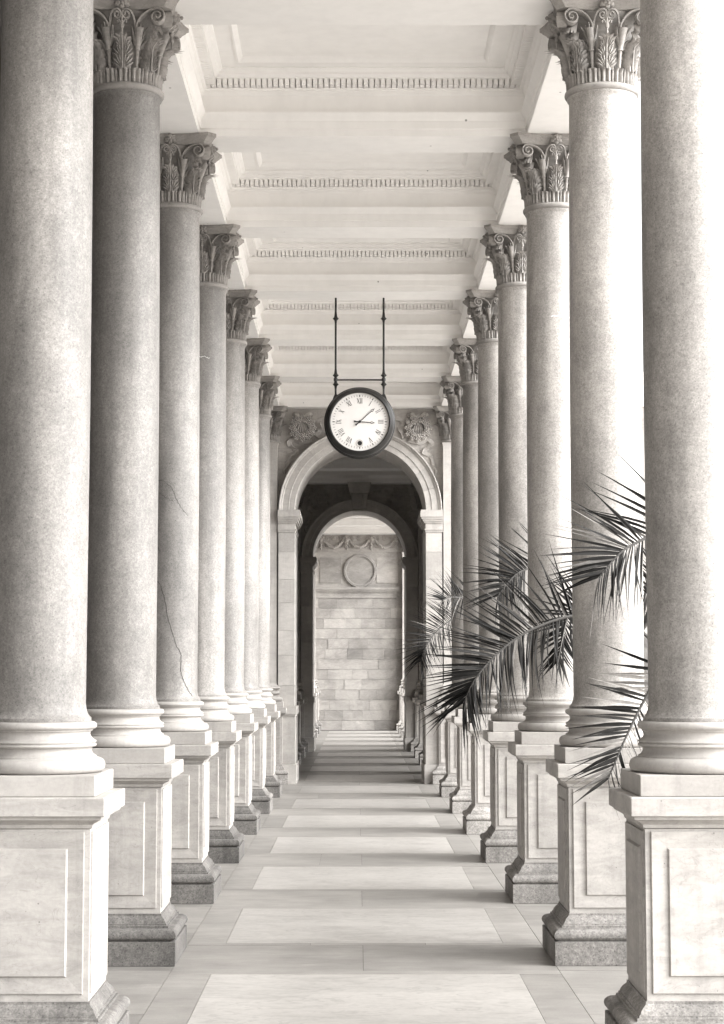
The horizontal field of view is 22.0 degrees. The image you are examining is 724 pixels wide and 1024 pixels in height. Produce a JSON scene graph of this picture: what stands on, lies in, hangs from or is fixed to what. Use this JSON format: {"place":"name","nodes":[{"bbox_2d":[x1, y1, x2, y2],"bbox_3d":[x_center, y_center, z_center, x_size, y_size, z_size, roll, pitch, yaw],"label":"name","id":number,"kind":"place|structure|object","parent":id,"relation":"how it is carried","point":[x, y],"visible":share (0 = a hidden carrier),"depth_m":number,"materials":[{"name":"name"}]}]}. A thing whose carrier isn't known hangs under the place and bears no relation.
{"place":"outdoors","nodes":[
{"label":"outdoors","id":0,"kind":"place"},
{"bbox_2d":[0,0,643,533],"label":"ceiling","id":1,"kind":"structure","parent":0,"point":[362,166],"depth_m":15.80,"materials":[{"name":"white paint"}]},
{"bbox_2d":[324,298,394,458],"bbox_3d":[-0.024,-1.390,19.337,0.736,1.682,0.278,0,-5,0],"label":"hanging clock","id":2,"kind":"object","parent":1,"relation":"hanging from","point":[359,422],"visible":1,"depth_m":19.19,"materials":[{"name":"black paint"}]},
{"bbox_2d":[106,730,627,1023],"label":"floor","id":3,"kind":"structure","parent":0,"point":[362,881],"depth_m":11.70,"materials":[{"name":"stone"}]},
{"bbox_2d":[0,0,129,1023],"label":"column","id":4,"kind":"structure","parent":3,"relation":"on","point":[62,799],"depth_m":7.82,"materials":[{"name":"stone"}]},
{"bbox_2d":[86,0,188,966],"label":"column","id":5,"kind":"structure","parent":3,"relation":"on","point":[136,45],"depth_m":10.62,"materials":[{"name":"stone"}]},
{"bbox_2d":[156,132,221,903],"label":"column","id":6,"kind":"structure","parent":3,"relation":"on","point":[188,161],"depth_m":13.38,"materials":[{"name":"stone"}]},
{"bbox_2d":[197,224,244,862],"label":"column","id":7,"kind":"structure","parent":3,"relation":"on","point":[219,245],"depth_m":16.15,"materials":[{"name":"stone"}]},
{"bbox_2d":[225,289,260,834],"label":"column","id":8,"kind":"structure","parent":3,"relation":"on","point":[241,305],"depth_m":18.91,"materials":[{"name":"stone"}]},
{"bbox_2d":[244,338,272,813],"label":"column","id":9,"kind":"structure","parent":3,"relation":"on","point":[257,350],"depth_m":21.68,"materials":[{"name":"stone"}]},
{"bbox_2d":[258,376,281,797],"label":"column","id":10,"kind":"structure","parent":3,"relation":"on","point":[268,389],"depth_m":24.45,"materials":[{"name":"stone"}]},
{"bbox_2d":[269,406,287,784],"bbox_3d":[-1.422,1.200,27.324,0.722,5.500,0.722,0,-5,0],"label":"pilaster","id":11,"kind":"object","parent":3,"relation":"on","point":[278,414],"visible":0.34,"depth_m":27.17,"materials":[{"name":"stone"}]},
{"bbox_2d":[297,701,300,765],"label":"column","id":12,"kind":"structure","parent":3,"relation":"on","point":[299,753],"depth_m":32.39,"materials":[{"name":"stone"}]},
{"bbox_2d":[297,682,304,757],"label":"column","id":13,"kind":"structure","parent":3,"relation":"on","point":[301,748],"depth_m":35.15,"materials":[{"name":"stone"}]},
{"bbox_2d":[297,485,307,751],"bbox_3d":[-1.449,2.151,38.354,0.722,5.500,0.722,0,-5,0],"label":"pilaster","id":14,"kind":"object","parent":3,"relation":"on","point":[303,742],"visible":0.11,"depth_m":38.16,"materials":[{"name":"stone"}]},
{"bbox_2d":[314,688,317,737],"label":"column","id":15,"kind":"structure","parent":3,"relation":"on","point":[316,730],"depth_m":46.15,"materials":[{"name":"stone"}]},
{"bbox_2d":[314,680,319,733],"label":"column","id":16,"kind":"structure","parent":3,"relation":"on","point":[316,724],"depth_m":48.94,"materials":[{"name":"stone"}]},
{"bbox_2d":[314,542,321,730],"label":"pilaster","id":17,"kind":"object","parent":3,"relation":"on","point":[317,711],"visible":0.04,"depth_m":52.02,"materials":[{"name":"stone"}]},
{"bbox_2d":[316,534,401,729],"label":"end wall","id":18,"kind":"structure","parent":3,"relation":"on","point":[358,624],"depth_m":52.34,"materials":[{"name":"stone"}]},
{"bbox_2d":[300,482,418,751],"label":"arch wall","id":19,"kind":"structure","parent":3,"relation":"on","point":[325,507],"depth_m":38.30,"materials":[{"name":"stone"}]},
{"bbox_2d":[277,409,442,783],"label":"arch wall","id":20,"kind":"structure","parent":3,"relation":"on","point":[412,451],"depth_m":27.27,"materials":[{"name":"stone"}]},
{"bbox_2d":[396,540,403,730],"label":"pilaster","id":21,"kind":"object","parent":3,"relation":"on","point":[400,697],"visible":0.09,"depth_m":51.98,"materials":[{"name":"stone"}]},
{"bbox_2d":[398,571,404,733],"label":"column","id":22,"kind":"structure","parent":3,"relation":"on","point":[401,726],"depth_m":49.18,"materials":[{"name":"stone"}]},
{"bbox_2d":[401,687,404,737],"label":"column","id":23,"kind":"structure","parent":3,"relation":"on","point":[402,729],"depth_m":46.12,"materials":[{"name":"stone"}]},
{"bbox_2d":[411,483,421,751],"bbox_3d":[1.346,2.150,38.361,0.722,5.500,0.722,0,-5,0],"label":"pilaster","id":24,"kind":"object","parent":3,"relation":"on","point":[415,742],"visible":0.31,"depth_m":38.22,"materials":[{"name":"stone"}]},
{"bbox_2d":[414,530,422,757],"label":"column","id":25,"kind":"structure","parent":3,"relation":"on","point":[418,747],"depth_m":35.18,"materials":[{"name":"stone"}]},
{"bbox_2d":[419,701,422,764],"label":"column","id":26,"kind":"structure","parent":3,"relation":"on","point":[420,755],"depth_m":32.37,"materials":[{"name":"stone"}]},
{"bbox_2d":[432,406,451,784],"bbox_3d":[1.372,1.200,27.331,0.722,5.500,0.722,0,-5,0],"label":"pilaster","id":27,"kind":"object","parent":3,"relation":"on","point":[442,414],"visible":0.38,"depth_m":27.21,"materials":[{"name":"stone"}]},
{"bbox_2d":[439,376,463,796],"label":"column","id":28,"kind":"structure","parent":3,"relation":"on","point":[453,393],"depth_m":24.49,"materials":[{"name":"stone"}]},
{"bbox_2d":[449,338,478,813],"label":"column","id":29,"kind":"structure","parent":3,"relation":"on","point":[465,350],"depth_m":21.72,"materials":[{"name":"stone"}]},
{"bbox_2d":[462,289,499,834],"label":"column","id":30,"kind":"structure","parent":3,"relation":"on","point":[482,308],"depth_m":18.95,"materials":[{"name":"stone"}]},
{"bbox_2d":[480,224,528,862],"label":"column","id":31,"kind":"structure","parent":3,"relation":"on","point":[505,249],"depth_m":16.18,"materials":[{"name":"stone"}]},
{"bbox_2d":[504,132,572,903],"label":"column","id":32,"kind":"structure","parent":3,"relation":"on","point":[539,167],"depth_m":13.41,"materials":[{"name":"stone"}]},
{"bbox_2d":[540,0,647,965],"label":"column","id":33,"kind":"structure","parent":3,"relation":"on","point":[594,46],"depth_m":10.65,"materials":[{"name":"stone"}]},
{"bbox_2d":[604,0,723,1023],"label":"column","id":34,"kind":"structure","parent":3,"relation":"on","point":[666,799],"depth_m":7.82,"materials":[{"name":"stone"}]},
{"bbox_2d":[635,81,642,371],"label":"sky","id":35,"kind":"structure","parent":0,"point":[638,103],"materials":[{"name":"white"}]},
{"label":"ground","id":36,"kind":"structure","parent":0,"visible":0},
{"bbox_2d":[396,597,451,681],"bbox_3d":[2.026,2.483,25.796,3.202,3.269,1.570,0,-5,0],"label":"potted palm","id":37,"kind":"object","parent":36,"relation":"on","point":[420,658],"visible":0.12,"depth_m":25.87,"materials":[{"name":"plant"}]},
{"bbox_2d":[424,569,462,626],"bbox_3d":[2.247,2.231,23.129,2.761,3.313,1.567,-1,-5,15],"label":"potted palm","id":38,"kind":"object","parent":36,"relation":"on","point":[441,597],"visible":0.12,"depth_m":23.09,"materials":[{"name":"plant"}]},
{"bbox_2d":[414,539,646,754],"bbox_3d":[1.983,1.445,11.946,3.327,2.960,1.658,0,-5,0],"label":"potted palm","id":39,"kind":"object","parent":36,"relation":"on","point":[468,693],"visible":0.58,"depth_m":12.02,"materials":[{"name":"plant"}]},
{"bbox_2d":[459,518,647,704],"bbox_3d":[2.299,1.478,14.607,2.804,3.352,1.558,2,-5,-21],"label":"potted palm","id":40,"kind":"object","parent":36,"relation":"on","point":[513,574],"visible":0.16,"depth_m":14.85,"materials":[{"name":"plant"}]},
{"bbox_2d":[538,456,647,819],"bbox_3d":[2.382,1.098,9.286,2.666,3.194,1.602,-2,-5,23],"label":"potted palm","id":41,"kind":"object","parent":36,"relation":"on","point":[601,562],"visible":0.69,"depth_m":9.27,"materials":[{"name":"plant"}]}
]}

